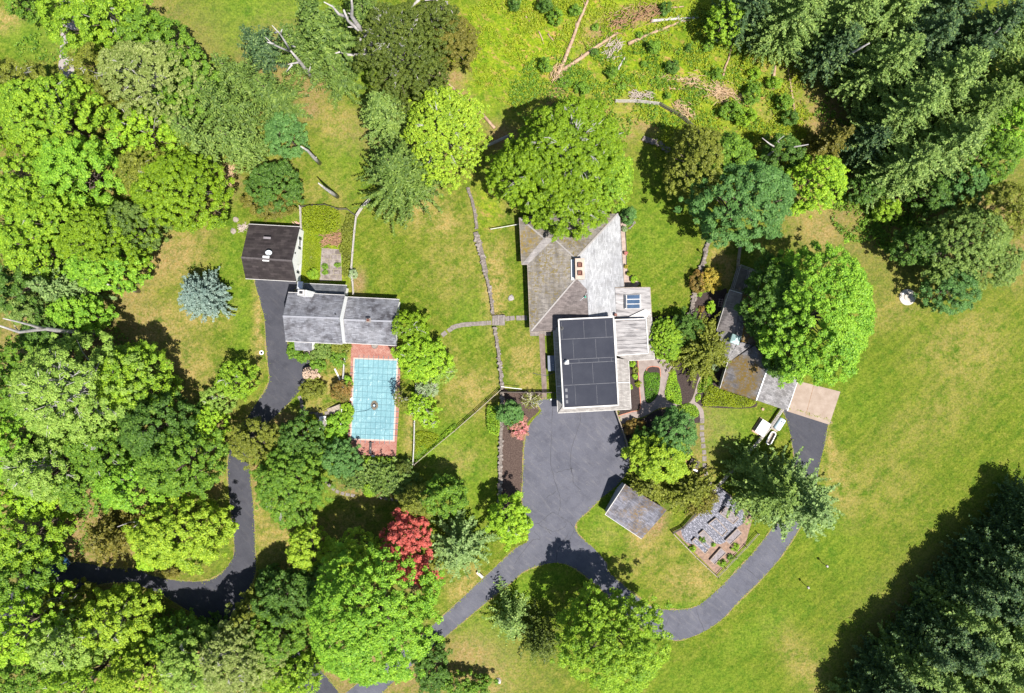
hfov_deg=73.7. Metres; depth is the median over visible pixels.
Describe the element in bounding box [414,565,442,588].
broadleaf tree
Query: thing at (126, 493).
broadleaf tree
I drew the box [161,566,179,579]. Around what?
shrub
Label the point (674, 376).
hedge
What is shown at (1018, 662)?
pine tree
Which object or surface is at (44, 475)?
broadleaf tree
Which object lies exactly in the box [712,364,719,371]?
garden plant
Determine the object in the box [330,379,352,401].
shrub
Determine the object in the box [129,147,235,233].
broadleaf tree
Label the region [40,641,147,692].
broadleaf tree
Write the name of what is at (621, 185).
broadleaf tree
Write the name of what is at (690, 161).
broadleaf tree
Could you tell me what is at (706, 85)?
brush pile
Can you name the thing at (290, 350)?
shrub
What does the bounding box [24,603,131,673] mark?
broadleaf tree
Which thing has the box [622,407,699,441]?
mulch bed
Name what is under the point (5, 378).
broadleaf tree
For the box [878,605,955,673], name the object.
pine tree
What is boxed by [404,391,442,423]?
broadleaf tree
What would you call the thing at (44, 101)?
broadleaf tree
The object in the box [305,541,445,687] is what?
broadleaf tree
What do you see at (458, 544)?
pine tree
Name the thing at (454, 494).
broadleaf tree
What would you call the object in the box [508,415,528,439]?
flowering shrub
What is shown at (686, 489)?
yew tree
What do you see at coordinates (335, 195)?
snag
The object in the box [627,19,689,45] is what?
fallen log
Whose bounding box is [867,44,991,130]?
fir tree
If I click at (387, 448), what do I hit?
pool terrace
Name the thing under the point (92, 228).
broadleaf tree
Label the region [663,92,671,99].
bush
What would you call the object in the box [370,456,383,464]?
garden plant
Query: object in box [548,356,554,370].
heating unit
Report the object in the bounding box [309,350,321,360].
shrub
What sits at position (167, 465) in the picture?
broadleaf tree
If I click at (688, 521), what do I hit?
rail fence
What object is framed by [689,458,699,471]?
picnic table
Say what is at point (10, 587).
broadleaf tree
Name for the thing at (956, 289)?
broadleaf tree
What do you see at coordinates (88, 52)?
broadleaf tree
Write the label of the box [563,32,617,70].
fallen log
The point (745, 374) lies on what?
barn
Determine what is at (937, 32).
fir tree
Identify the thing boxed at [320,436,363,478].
broadleaf tree
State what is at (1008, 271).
broadleaf tree
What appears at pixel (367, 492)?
shrub
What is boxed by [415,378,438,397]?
broadleaf tree
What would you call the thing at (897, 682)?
pine tree
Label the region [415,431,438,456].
hedge
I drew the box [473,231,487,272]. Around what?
stone wall
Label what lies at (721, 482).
rail fence
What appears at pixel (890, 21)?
fir tree
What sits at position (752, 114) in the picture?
bush
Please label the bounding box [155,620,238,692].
broadleaf tree
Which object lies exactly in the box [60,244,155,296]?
broadleaf tree
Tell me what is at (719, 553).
raised bed
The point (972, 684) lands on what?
pine tree
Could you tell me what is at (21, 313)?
broadleaf tree
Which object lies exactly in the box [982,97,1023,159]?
broadleaf tree
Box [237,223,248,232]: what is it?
brush pile
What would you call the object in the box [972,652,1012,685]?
pine tree
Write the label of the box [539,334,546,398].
walk
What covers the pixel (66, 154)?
broadleaf tree
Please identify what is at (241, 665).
broadleaf tree
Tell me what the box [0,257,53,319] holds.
broadleaf tree
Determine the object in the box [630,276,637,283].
potted plant
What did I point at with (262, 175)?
broadleaf tree
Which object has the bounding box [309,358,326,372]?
shrub
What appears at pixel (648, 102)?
rail fence
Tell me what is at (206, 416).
broadleaf tree
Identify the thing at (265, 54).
spruce tree
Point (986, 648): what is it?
pine tree
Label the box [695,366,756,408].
mulch bed
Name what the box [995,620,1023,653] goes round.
pine tree
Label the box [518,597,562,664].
conifer
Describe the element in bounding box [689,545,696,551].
garden plant
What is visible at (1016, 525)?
pine tree
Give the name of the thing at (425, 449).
hedge
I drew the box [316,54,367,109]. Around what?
spruce tree
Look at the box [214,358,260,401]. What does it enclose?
broadleaf tree
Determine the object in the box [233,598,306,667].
broadleaf tree
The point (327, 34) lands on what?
spruce tree
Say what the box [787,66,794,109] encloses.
fallen log
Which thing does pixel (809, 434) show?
resurfaced patch
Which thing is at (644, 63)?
bush
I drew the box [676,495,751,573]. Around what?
garden ground
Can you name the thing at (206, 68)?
broadleaf tree
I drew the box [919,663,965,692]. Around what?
pine tree
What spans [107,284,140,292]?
snag
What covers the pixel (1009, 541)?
pine tree
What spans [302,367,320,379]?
flowering shrub
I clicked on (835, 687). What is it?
pine tree
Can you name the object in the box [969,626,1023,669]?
pine tree
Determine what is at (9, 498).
broadleaf tree
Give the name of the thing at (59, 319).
broadleaf tree
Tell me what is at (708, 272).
shrub
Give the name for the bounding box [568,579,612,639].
broadleaf tree
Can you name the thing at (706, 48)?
bush
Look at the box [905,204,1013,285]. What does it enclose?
broadleaf tree
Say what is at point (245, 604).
broadleaf tree
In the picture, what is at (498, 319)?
lawn steps
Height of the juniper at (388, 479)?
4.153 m
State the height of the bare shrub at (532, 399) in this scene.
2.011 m
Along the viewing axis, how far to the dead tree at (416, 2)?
99.83 m
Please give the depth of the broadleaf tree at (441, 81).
101.32 m
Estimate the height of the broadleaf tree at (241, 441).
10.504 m
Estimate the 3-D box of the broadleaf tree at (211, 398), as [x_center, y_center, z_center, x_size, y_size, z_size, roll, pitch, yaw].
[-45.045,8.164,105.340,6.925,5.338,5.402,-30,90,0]
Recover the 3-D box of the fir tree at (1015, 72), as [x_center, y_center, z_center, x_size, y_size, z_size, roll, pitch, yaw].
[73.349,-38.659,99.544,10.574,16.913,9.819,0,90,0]
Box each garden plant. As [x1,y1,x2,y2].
[321,263,328,268]
[321,269,327,274]
[364,456,371,463]
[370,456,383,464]
[384,457,391,463]
[632,366,638,372]
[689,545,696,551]
[698,306,704,312]
[705,300,715,313]
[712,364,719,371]
[717,559,726,567]
[727,554,733,560]
[731,542,739,551]
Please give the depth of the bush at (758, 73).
106.68 m
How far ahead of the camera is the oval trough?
107.79 m
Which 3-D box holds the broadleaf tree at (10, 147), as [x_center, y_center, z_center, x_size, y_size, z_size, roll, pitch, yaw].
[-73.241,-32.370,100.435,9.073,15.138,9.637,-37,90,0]
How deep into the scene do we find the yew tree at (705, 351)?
103.56 m
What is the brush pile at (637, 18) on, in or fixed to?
on the ground at (922, 454)
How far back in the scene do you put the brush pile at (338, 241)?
107.60 m
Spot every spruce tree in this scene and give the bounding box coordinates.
[168,114,231,171]
[191,77,266,164]
[210,50,277,123]
[214,120,272,173]
[236,23,288,79]
[250,70,313,137]
[274,22,329,86]
[289,0,365,93]
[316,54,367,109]
[336,0,404,53]
[482,576,531,645]
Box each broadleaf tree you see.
[0,55,86,123]
[0,73,124,165]
[0,96,55,158]
[0,154,75,224]
[0,185,52,259]
[0,219,75,280]
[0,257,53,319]
[0,288,69,326]
[0,333,77,423]
[0,403,65,482]
[0,430,108,505]
[0,473,71,520]
[0,502,77,573]
[0,540,66,607]
[0,572,90,671]
[0,636,79,692]
[2,0,46,26]
[8,330,161,443]
[12,188,107,255]
[19,315,97,357]
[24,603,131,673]
[32,130,128,216]
[34,0,116,60]
[35,576,101,616]
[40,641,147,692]
[44,293,118,335]
[50,457,124,516]
[55,205,161,285]
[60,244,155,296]
[60,419,154,484]
[63,42,150,111]
[70,582,165,649]
[71,0,171,58]
[80,504,156,571]
[91,451,183,514]
[92,339,183,420]
[95,39,213,126]
[101,200,172,253]
[101,627,194,692]
[112,104,184,159]
[114,146,175,210]
[116,5,201,66]
[116,390,204,475]
[121,492,238,575]
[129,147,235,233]
[133,423,229,499]
[135,541,178,571]
[142,607,210,661]
[150,87,201,131]
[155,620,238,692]
[162,45,229,123]
[191,401,231,445]
[191,610,228,652]
[197,604,290,692]
[199,378,239,414]
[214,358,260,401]
[224,415,283,470]
[227,584,285,641]
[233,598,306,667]
[242,158,303,213]
[249,438,335,530]
[250,565,310,626]
[254,562,287,603]
[256,648,322,692]
[263,111,310,158]
[276,407,326,467]
[285,515,332,572]
[290,554,342,608]
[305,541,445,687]
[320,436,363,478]
[323,526,381,584]
[343,0,445,120]
[372,538,403,576]
[379,507,433,581]
[390,331,454,383]
[391,58,449,97]
[392,309,431,342]
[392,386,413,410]
[394,481,451,518]
[399,80,492,196]
[403,0,462,66]
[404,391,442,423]
[410,636,452,692]
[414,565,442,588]
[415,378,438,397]
[416,473,468,519]
[421,417,440,428]
[425,358,457,388]
[427,16,481,72]
[438,669,498,692]
[483,131,575,223]
[485,490,533,551]
[504,95,631,218]
[522,178,610,242]
[549,587,674,692]
[568,142,633,220]
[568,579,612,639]
[621,433,692,484]
[630,426,671,457]
[648,316,683,363]
[649,405,697,458]
[661,123,731,207]
[669,306,707,345]
[674,157,796,252]
[687,130,756,199]
[703,0,745,45]
[734,247,813,348]
[748,237,876,388]
[758,132,806,173]
[758,335,812,378]
[778,154,850,218]
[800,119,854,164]
[837,169,887,204]
[872,198,901,222]
[883,224,947,266]
[900,174,955,217]
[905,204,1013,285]
[912,261,982,315]
[923,158,992,210]
[944,176,1023,241]
[945,239,1023,289]
[950,130,1023,196]
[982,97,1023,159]
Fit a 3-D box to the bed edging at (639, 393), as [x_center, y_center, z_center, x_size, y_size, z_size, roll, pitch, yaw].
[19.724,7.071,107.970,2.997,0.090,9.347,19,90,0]
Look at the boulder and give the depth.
107.78 m
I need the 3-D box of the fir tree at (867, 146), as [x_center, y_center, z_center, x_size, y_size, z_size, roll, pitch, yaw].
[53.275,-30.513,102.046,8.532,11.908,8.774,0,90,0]
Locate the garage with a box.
[241,224,303,281]
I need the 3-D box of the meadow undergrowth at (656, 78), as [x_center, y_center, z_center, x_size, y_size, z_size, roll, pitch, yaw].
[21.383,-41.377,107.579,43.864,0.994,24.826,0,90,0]
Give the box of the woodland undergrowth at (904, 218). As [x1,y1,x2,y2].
[0,8,1013,692]
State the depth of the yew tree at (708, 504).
105.11 m
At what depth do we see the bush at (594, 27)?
107.27 m
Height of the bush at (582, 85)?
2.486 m
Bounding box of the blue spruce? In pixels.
[177,266,237,322]
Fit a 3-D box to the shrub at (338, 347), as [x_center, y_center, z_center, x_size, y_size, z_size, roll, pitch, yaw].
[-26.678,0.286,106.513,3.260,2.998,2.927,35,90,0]
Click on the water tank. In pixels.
(778, 424)
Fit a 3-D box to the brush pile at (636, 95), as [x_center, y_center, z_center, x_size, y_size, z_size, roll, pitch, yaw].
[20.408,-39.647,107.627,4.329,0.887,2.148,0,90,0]
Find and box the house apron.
[530,331,550,335]
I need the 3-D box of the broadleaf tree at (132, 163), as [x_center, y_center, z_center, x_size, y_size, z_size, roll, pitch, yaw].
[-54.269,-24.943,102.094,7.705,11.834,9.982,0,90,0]
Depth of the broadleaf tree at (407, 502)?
100.86 m
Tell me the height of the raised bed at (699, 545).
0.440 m
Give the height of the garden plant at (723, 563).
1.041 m
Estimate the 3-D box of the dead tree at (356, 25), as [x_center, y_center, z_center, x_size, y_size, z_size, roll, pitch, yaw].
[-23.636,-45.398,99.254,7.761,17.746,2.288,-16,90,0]
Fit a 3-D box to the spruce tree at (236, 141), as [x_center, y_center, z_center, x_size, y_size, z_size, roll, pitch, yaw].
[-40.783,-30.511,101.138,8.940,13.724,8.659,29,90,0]
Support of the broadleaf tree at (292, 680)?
on the ground at (922, 454)
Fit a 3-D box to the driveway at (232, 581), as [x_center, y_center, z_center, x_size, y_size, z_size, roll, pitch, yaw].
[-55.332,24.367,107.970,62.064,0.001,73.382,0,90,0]
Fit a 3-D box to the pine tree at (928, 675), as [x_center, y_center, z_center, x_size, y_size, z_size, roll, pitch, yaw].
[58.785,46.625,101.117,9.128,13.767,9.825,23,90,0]
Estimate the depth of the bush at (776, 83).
106.38 m
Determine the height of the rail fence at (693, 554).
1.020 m
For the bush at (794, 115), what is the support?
on the ground at (922, 454)
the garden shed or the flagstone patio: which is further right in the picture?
the garden shed
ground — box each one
[0,0,1023,692]
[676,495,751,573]
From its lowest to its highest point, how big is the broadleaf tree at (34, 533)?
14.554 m
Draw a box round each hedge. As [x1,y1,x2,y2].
[301,205,340,234]
[339,213,354,277]
[415,424,456,462]
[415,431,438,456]
[415,442,426,457]
[486,404,499,435]
[664,371,681,404]
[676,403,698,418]
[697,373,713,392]
[702,384,755,407]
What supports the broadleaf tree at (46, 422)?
on the ground at (922, 454)
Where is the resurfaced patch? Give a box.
[784,410,827,481]
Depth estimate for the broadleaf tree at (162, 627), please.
100.75 m
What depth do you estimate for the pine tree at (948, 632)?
101.14 m
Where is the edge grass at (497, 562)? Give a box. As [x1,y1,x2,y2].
[21,46,830,691]
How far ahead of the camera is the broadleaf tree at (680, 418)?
101.73 m
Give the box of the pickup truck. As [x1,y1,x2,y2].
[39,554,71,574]
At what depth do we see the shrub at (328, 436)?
106.06 m
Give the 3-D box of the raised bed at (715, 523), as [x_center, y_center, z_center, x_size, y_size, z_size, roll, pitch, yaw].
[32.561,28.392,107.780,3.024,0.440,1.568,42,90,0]
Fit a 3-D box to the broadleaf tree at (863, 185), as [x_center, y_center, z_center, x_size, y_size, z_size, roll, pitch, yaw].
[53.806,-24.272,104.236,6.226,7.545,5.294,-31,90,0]
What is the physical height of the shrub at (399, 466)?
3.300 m
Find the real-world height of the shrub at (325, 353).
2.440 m
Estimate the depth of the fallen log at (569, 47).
107.50 m
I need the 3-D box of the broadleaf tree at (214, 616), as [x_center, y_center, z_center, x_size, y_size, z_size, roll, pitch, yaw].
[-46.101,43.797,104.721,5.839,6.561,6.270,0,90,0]
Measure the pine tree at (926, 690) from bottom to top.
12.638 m
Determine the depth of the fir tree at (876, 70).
96.63 m
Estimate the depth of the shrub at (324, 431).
107.60 m
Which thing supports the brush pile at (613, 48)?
on the ground at (922, 454)
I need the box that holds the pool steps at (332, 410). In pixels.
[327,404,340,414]
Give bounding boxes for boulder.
[508,294,513,300]
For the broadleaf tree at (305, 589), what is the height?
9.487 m
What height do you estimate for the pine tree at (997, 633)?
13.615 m
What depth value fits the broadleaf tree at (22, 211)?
95.71 m
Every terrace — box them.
[348,344,399,455]
[620,216,639,286]
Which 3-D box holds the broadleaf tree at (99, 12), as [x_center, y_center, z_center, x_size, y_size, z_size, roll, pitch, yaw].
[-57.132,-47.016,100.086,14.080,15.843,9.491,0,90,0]
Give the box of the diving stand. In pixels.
[368,442,373,453]
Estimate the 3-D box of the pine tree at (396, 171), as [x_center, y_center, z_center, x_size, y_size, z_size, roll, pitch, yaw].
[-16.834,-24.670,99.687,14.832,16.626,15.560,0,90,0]
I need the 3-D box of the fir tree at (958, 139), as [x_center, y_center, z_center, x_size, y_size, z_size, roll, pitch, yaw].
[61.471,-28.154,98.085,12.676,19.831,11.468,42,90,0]
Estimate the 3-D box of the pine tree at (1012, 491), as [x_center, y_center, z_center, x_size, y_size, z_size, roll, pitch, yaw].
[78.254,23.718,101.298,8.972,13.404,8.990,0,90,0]
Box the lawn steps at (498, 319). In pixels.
[492,315,504,324]
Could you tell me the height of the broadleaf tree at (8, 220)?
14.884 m
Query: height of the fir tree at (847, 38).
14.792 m
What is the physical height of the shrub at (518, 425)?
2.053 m
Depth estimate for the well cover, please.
107.84 m
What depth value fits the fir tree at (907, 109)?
95.35 m
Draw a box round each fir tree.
[710,0,779,51]
[733,0,829,73]
[794,0,884,70]
[794,20,863,87]
[825,26,926,117]
[836,117,893,176]
[844,75,950,164]
[846,134,943,213]
[857,0,934,55]
[862,11,963,88]
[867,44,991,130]
[876,111,992,201]
[907,0,981,47]
[919,31,996,79]
[929,75,1022,139]
[940,0,1023,73]
[975,51,1023,115]
[981,0,1023,77]
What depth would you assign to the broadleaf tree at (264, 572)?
102.68 m
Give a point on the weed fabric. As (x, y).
(692, 529)
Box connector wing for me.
[296,281,348,295]
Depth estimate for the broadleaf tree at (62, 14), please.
97.79 m
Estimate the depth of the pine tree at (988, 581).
99.87 m
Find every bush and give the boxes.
[508,0,521,11]
[537,0,554,12]
[538,56,552,73]
[546,7,563,26]
[556,77,572,88]
[568,3,582,15]
[573,81,590,94]
[589,48,598,55]
[591,23,598,30]
[604,66,618,78]
[616,82,625,89]
[635,31,642,38]
[641,59,648,67]
[646,39,660,53]
[660,1,671,16]
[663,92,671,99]
[665,58,679,74]
[684,43,691,51]
[702,39,714,51]
[711,66,722,80]
[718,100,745,120]
[734,107,757,127]
[742,83,760,106]
[747,66,761,79]
[765,76,783,88]
[775,93,794,110]
[781,108,798,125]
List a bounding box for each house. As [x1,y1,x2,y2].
[283,290,399,354]
[519,213,654,412]
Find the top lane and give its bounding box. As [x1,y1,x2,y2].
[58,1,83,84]
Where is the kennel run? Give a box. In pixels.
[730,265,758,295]
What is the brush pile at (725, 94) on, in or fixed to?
on the ground at (922, 454)
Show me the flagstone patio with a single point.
(330, 258)
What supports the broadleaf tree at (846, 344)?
on the ground at (922, 454)
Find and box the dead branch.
[762,137,808,155]
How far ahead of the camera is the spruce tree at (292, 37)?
101.63 m
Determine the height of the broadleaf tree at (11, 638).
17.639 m
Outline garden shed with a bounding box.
[605,482,665,538]
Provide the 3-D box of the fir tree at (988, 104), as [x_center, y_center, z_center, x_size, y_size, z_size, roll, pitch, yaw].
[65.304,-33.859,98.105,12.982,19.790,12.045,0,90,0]
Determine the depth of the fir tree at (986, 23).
95.53 m
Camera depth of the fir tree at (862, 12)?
95.34 m
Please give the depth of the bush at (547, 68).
106.20 m
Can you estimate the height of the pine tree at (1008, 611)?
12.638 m
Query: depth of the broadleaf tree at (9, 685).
96.55 m
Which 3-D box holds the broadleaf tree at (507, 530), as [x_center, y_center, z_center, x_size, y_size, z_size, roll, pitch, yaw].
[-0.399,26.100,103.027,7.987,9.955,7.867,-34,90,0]
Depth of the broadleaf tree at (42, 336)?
100.34 m
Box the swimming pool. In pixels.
[350,356,398,443]
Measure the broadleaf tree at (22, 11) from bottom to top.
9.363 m
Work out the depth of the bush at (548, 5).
105.64 m
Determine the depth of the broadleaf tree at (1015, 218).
97.06 m
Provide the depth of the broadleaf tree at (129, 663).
96.69 m
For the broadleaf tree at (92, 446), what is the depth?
96.53 m
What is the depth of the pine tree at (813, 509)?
98.09 m
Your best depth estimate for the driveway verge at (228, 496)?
107.98 m
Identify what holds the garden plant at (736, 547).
on the garden ground at (743, 528)
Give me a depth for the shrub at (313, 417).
106.81 m
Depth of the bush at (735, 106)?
105.65 m
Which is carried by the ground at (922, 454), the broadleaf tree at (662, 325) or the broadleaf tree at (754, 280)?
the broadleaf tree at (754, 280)
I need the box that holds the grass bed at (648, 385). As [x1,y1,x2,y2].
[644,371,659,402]
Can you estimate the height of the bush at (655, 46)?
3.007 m
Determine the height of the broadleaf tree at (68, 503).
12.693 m
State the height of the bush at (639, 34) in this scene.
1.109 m
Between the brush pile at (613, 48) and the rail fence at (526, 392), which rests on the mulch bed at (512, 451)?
the rail fence at (526, 392)
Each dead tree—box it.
[0,318,96,334]
[265,25,314,81]
[324,0,375,55]
[412,0,452,16]
[838,42,869,61]
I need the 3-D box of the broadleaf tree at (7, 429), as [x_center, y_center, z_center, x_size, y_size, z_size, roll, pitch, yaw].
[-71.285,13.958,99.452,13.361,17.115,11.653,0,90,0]
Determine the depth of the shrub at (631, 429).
106.53 m
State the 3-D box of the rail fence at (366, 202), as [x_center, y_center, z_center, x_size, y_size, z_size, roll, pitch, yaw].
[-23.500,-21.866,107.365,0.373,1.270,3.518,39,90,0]
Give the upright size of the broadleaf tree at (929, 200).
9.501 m
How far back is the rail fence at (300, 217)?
107.24 m
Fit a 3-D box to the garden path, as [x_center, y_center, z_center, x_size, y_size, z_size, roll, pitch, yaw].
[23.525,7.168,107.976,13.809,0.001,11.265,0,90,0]
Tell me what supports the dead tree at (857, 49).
on the ground at (922, 454)
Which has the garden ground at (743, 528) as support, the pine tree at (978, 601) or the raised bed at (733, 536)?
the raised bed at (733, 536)
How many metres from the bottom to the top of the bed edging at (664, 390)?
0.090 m
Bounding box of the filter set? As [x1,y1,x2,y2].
[316,415,326,428]
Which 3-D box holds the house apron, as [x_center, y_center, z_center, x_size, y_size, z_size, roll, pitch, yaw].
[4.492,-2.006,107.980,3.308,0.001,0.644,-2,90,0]
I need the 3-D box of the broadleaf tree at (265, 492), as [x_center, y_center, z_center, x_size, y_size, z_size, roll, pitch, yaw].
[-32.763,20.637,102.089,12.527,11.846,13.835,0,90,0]
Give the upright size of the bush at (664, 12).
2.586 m
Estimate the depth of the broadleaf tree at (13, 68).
94.92 m
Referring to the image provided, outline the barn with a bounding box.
[716,290,796,410]
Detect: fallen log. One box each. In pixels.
[438,71,495,128]
[556,0,588,73]
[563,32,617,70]
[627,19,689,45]
[650,15,698,22]
[722,46,731,75]
[770,65,775,88]
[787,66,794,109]
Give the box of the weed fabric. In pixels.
[681,487,744,548]
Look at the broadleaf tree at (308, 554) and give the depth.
101.34 m
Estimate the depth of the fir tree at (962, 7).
97.61 m
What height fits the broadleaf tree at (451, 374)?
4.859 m
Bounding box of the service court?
[788,382,839,423]
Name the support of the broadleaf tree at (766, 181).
on the ground at (922, 454)
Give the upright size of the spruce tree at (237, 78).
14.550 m
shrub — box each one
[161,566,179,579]
[239,185,298,221]
[286,342,300,359]
[296,352,309,363]
[298,377,328,400]
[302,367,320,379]
[304,413,318,435]
[306,268,318,278]
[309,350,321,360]
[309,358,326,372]
[312,343,332,359]
[316,414,341,436]
[317,428,342,452]
[326,410,350,438]
[329,348,347,368]
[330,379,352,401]
[331,343,351,354]
[340,402,354,425]
[344,375,353,386]
[348,269,357,278]
[362,482,378,496]
[396,458,413,474]
[495,399,523,426]
[507,420,524,430]
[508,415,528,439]
[521,390,542,411]
[620,206,636,225]
[621,418,646,435]
[688,269,706,293]
[697,266,722,293]
[707,318,718,335]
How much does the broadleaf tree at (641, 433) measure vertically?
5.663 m
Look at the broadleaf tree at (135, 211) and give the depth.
98.16 m
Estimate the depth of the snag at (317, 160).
104.13 m
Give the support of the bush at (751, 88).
on the ground at (922, 454)
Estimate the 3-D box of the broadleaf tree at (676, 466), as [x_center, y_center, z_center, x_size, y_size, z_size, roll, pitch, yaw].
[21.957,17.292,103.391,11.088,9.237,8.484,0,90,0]
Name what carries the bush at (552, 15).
on the ground at (922, 454)
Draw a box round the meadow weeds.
[462,0,813,170]
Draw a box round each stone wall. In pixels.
[466,187,477,228]
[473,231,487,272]
[483,272,494,314]
[492,327,503,389]
[496,391,504,502]
[642,136,670,152]
[687,233,714,314]
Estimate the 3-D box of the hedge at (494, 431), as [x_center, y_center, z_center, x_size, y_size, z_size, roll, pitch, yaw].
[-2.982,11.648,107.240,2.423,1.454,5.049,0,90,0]
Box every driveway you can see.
[0,280,338,692]
[346,372,831,692]
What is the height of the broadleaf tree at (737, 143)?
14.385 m
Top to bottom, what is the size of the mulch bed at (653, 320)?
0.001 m
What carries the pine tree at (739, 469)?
on the ground at (922, 454)
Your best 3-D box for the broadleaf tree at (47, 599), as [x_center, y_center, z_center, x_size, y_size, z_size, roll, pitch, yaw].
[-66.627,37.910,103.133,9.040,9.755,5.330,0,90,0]
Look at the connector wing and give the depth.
105.16 m
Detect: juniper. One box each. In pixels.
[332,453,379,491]
[356,456,422,500]
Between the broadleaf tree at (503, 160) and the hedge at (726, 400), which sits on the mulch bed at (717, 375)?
the hedge at (726, 400)
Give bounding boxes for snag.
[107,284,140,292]
[300,146,321,164]
[318,183,339,198]
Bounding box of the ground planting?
[301,232,320,283]
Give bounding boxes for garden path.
[619,357,703,424]
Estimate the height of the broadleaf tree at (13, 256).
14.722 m
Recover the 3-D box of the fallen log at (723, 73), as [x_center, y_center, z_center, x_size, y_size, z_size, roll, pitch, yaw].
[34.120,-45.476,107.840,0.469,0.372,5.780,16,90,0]
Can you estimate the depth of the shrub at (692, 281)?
106.04 m
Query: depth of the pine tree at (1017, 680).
96.98 m
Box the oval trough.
[766,431,775,444]
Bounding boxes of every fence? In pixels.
[299,205,302,229]
[300,204,353,214]
[350,215,356,294]
[355,198,370,216]
[412,384,416,464]
[414,390,500,464]
[482,135,508,148]
[500,391,553,392]
[614,99,660,104]
[615,410,627,446]
[659,103,700,133]
[672,532,717,577]
[673,513,696,533]
[712,409,783,490]
[717,533,759,578]
[736,237,742,267]
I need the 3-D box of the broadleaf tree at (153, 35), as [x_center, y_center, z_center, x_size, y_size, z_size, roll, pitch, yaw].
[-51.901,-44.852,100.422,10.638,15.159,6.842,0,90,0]
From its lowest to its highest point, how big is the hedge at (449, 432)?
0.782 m
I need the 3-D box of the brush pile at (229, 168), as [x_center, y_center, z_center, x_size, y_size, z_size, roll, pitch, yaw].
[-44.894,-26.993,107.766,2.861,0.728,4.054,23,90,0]
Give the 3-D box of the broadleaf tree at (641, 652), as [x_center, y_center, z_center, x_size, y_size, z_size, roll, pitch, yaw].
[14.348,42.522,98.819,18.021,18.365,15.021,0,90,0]
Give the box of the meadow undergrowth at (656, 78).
[509,6,784,155]
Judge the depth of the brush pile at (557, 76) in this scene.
107.43 m
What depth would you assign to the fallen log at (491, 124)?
107.63 m
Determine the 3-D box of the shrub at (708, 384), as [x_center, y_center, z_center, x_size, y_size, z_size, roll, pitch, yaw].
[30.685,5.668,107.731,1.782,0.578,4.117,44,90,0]
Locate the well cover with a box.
[899,289,915,304]
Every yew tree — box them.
[626,459,667,502]
[657,458,721,516]
[660,310,732,391]
[685,486,719,515]
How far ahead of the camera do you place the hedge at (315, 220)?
106.62 m
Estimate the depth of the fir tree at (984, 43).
95.74 m
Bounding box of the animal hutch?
[751,417,770,436]
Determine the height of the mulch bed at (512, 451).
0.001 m
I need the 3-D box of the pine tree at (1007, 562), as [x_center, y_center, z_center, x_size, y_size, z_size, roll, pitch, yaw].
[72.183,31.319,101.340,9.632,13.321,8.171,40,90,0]
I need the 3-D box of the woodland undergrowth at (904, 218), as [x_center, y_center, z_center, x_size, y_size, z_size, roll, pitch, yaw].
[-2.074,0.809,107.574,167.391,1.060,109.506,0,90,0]
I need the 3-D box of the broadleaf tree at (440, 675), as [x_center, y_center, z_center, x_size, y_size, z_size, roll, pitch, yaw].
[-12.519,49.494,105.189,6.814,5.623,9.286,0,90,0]
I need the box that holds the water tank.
[771,417,785,431]
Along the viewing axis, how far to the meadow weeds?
107.72 m
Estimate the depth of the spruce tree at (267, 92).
101.60 m
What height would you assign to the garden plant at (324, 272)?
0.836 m
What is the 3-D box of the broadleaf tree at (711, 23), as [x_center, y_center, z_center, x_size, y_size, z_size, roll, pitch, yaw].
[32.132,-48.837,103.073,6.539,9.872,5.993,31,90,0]
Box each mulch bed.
[501,387,541,514]
[618,361,639,414]
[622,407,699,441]
[643,367,659,402]
[652,316,688,366]
[664,368,698,404]
[691,288,726,321]
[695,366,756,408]
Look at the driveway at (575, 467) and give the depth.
107.97 m
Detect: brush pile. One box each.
[221,165,238,185]
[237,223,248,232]
[318,229,341,246]
[550,63,566,82]
[600,35,624,59]
[607,1,660,35]
[628,89,654,101]
[659,71,696,84]
[672,99,694,119]
[685,70,732,102]
[713,81,742,103]
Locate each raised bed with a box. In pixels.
[691,537,708,553]
[698,529,715,546]
[708,517,727,536]
[709,547,725,563]
[719,506,738,523]
[725,528,741,544]
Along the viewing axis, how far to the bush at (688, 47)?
107.07 m
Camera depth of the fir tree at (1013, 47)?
99.45 m
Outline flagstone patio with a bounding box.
[320,248,341,280]
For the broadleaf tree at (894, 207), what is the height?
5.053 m
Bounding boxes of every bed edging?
[618,360,640,415]
[663,371,676,404]
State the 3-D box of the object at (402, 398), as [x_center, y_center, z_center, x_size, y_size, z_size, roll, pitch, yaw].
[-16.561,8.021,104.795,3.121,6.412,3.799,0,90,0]
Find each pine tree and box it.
[25,263,116,312]
[353,87,421,149]
[353,137,445,235]
[429,509,500,581]
[721,442,766,484]
[723,451,807,524]
[743,445,844,541]
[826,676,866,692]
[839,658,890,692]
[846,634,919,692]
[865,618,943,690]
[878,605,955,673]
[895,580,972,650]
[905,678,948,692]
[909,573,987,633]
[911,619,1000,662]
[914,620,987,677]
[917,555,1001,618]
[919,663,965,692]
[937,541,1023,602]
[943,661,989,692]
[944,525,1023,580]
[948,596,1014,646]
[958,670,1018,692]
[960,576,1023,626]
[965,507,1023,557]
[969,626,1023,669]
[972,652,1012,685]
[976,560,1023,603]
[983,492,1023,538]
[984,662,1023,692]
[987,473,1023,519]
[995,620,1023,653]
[1000,644,1023,674]
[1007,599,1023,627]
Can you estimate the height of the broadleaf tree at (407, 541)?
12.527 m
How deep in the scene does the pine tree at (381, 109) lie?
101.10 m
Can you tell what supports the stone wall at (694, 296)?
on the ground at (922, 454)
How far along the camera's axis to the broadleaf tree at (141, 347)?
96.16 m
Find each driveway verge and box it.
[71,280,339,692]
[345,398,832,692]

